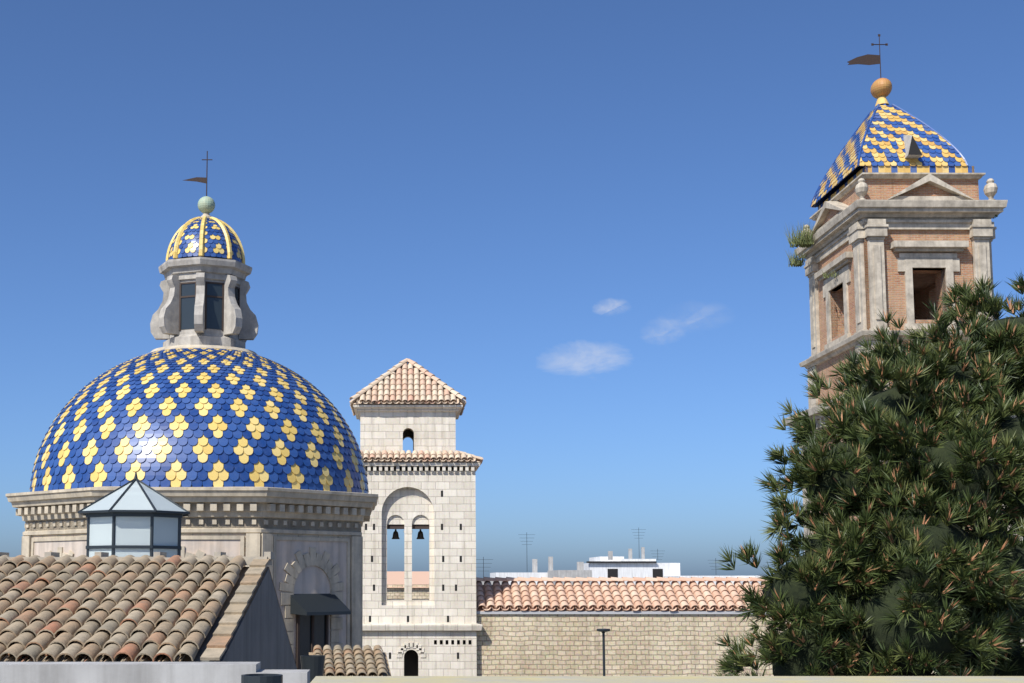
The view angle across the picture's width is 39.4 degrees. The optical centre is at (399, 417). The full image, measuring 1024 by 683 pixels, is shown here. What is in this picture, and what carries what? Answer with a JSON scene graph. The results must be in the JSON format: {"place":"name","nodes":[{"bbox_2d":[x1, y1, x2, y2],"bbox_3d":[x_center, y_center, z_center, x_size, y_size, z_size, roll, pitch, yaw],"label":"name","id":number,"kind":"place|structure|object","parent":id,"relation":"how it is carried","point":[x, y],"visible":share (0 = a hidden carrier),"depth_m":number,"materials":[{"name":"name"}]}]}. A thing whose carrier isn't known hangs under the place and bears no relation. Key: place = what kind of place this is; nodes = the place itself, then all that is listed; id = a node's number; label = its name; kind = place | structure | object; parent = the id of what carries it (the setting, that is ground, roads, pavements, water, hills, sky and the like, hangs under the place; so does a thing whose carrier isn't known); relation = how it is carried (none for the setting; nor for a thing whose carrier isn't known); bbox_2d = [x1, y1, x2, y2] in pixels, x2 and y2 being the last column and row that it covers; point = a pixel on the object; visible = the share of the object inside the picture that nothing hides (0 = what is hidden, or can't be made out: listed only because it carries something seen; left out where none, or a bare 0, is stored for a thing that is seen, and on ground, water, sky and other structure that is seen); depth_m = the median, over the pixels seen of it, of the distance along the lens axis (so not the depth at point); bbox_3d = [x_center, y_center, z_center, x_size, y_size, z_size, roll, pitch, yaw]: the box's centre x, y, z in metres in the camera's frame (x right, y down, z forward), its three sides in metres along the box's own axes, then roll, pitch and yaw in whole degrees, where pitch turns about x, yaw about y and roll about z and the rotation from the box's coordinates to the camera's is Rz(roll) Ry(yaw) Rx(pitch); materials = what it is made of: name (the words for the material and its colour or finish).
{"place":"outdoors","nodes":[
{"label":"outdoors","id":0,"kind":"place"},
{"bbox_2d":[0,552,297,669],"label":"roof gable edge","id":1,"kind":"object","parent":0,"point":[249,625],"depth_m":16.45,"materials":[{"name":"concrete"}]},
{"bbox_2d":[0,555,245,661],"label":"roof tiles","id":2,"kind":"object","parent":1,"relation":"on","point":[80,608],"visible":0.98,"depth_m":15.48,"materials":[{"name":"brown ceramic"}]},
{"bbox_2d":[78,472,189,556],"bbox_3d":[-4.463,1.736,23.957,1.836,1.639,1.836,-5,-8,37],"label":"glass skylight","id":3,"kind":"object","parent":1,"relation":"on","point":[136,517],"visible":0.81,"depth_m":23.34,"materials":[{"name":"white"}]},
{"bbox_2d":[353,405,481,675],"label":"bell tower","id":4,"kind":"structure","parent":0,"point":[434,634],"depth_m":49.89,"materials":[{"name":"stone"}]},
{"bbox_2d":[392,529,423,538],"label":"bells","id":5,"kind":"object","parent":4,"relation":"hanging from","point":[396,534],"visible":1,"depth_m":50.52,"materials":[{"name":"brown metal"}]},
{"bbox_2d":[353,400,480,462],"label":"white tower roof deck","id":6,"kind":"structure","parent":4,"relation":"on","point":[409,461],"depth_m":50.15,"materials":[{"name":"beige stone"}]},
{"bbox_2d":[349,358,482,469],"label":"white tower roof tiles","id":7,"kind":"object","parent":6,"relation":"on","point":[407,380],"visible":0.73,"depth_m":50.69,"materials":[{"name":"beige ceramic"}]},
{"bbox_2d":[0,662,1023,682],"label":"parapets","id":8,"kind":"object","parent":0,"point":[131,672],"visible":1,"depth_m":10.45,"materials":[{"name":"concrete"}]},
{"bbox_2d":[0,0,1023,577],"label":"sky","id":9,"kind":"structure","parent":0,"point":[573,216],"materials":[{"name":"blue"}]},
{"bbox_2d":[476,598,935,675],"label":"stone wall","id":10,"kind":"structure","parent":0,"point":[566,642],"depth_m":49.68,"materials":[{"name":"beige stone"}]},
{"bbox_2d":[476,577,766,610],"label":"roof tiles","id":11,"kind":"object","parent":10,"relation":"on","point":[691,595],"depth_m":50.75,"materials":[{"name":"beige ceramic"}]},
{"bbox_2d":[782,166,1023,645],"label":"bell tower","id":12,"kind":"structure","parent":0,"point":[907,242],"depth_m":59.23,"materials":[{"name":"white stone"}]},
{"bbox_2d":[811,105,966,207],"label":"spire scale tiles","id":13,"kind":"object","parent":12,"relation":"on","point":[891,126],"visible":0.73,"depth_m":61.14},
{"bbox_2d":[810,34,968,206],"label":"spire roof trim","id":14,"kind":"structure","parent":12,"relation":"on","point":[881,89],"depth_m":63.48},
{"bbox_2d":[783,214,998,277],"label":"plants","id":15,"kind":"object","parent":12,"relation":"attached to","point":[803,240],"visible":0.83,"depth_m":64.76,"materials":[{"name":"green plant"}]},
{"label":"ground","id":16,"kind":"structure","parent":0,"visible":0},
{"bbox_2d":[387,528,760,598],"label":"distant town","id":17,"kind":"object","parent":16,"relation":"on","point":[610,565],"visible":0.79,"depth_m":159.00,"materials":[{"name":"white paint"}]},
{"bbox_2d":[596,628,609,675],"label":"lamp post","id":18,"kind":"object","parent":16,"relation":"on","point":[603,630],"visible":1,"depth_m":44.41,"materials":[{"name":"grey metal"}]},
{"bbox_2d":[712,272,1023,675],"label":"pine","id":19,"kind":"object","parent":16,"relation":"on","point":[970,414],"depth_m":16.79,"materials":[{"name":"green plant"}]},
{"bbox_2d":[718,284,1023,675],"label":"pine candles","id":20,"kind":"object","parent":19,"relation":"on","point":[924,522],"visible":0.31,"depth_m":16.71},
{"bbox_3d":[-5.488,13.781,35.921,16.500,8.746,17.500,0,-6,0],"label":"church body","id":21,"kind":"object","parent":16,"relation":"on","visible":0},
{"bbox_2d":[6,486,377,669],"bbox_3d":[-4.738,5.631,33.578,8.494,7.520,8.494,0,-6,0],"label":"dome drum","id":22,"kind":"object","parent":21,"relation":"on","point":[312,540],"visible":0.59,"depth_m":30.84,"materials":[{"name":"beige stone"}]},
{"bbox_2d":[58,345,323,490],"bbox_3d":[-4.738,0.183,34.199,7.860,3.585,7.860,0,-6,0],"label":"dome shell","id":23,"kind":"object","parent":22,"relation":"on","point":[203,346],"visible":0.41,"depth_m":33.20},
{"bbox_2d":[30,348,368,492],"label":"dome scale tiles","id":24,"kind":"object","parent":23,"relation":"on","point":[188,417],"visible":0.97,"depth_m":31.12,"materials":[{"name":"blue tile"}]},
{"bbox_2d":[150,256,258,348],"bbox_3d":[-4.738,-2.666,34.523,2.604,2.150,2.604,0,-6,0],"label":"dome lantern","id":25,"kind":"object","parent":23,"relation":"on","point":[204,301],"visible":0.99,"depth_m":33.77,"materials":[{"name":"grey stone"}]},
{"bbox_2d":[168,218,241,262],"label":"lantern cap tiles","id":26,"kind":"object","parent":25,"relation":"on","point":[215,244],"visible":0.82,"depth_m":33.99,"materials":[{"name":"blue tile"}]},
{"bbox_2d":[166,151,244,263],"bbox_3d":[-4.738,-5.144,34.806,1.935,2.842,1.935,0,-6,0],"label":"lantern cap finial","id":27,"kind":"object","parent":25,"relation":"on","point":[206,205],"visible":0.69,"depth_m":34.60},
{"bbox_2d":[300,652,390,681],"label":"roof base","id":28,"kind":"object","parent":21,"relation":"on","point":[313,664],"visible":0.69,"depth_m":24.53,"materials":[{"name":"stone"}]},
{"bbox_2d":[313,645,387,675],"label":"roof tiles","id":29,"kind":"object","parent":28,"relation":"on","point":[347,659],"visible":0.88,"depth_m":28.82,"materials":[{"name":"beige ceramic"}]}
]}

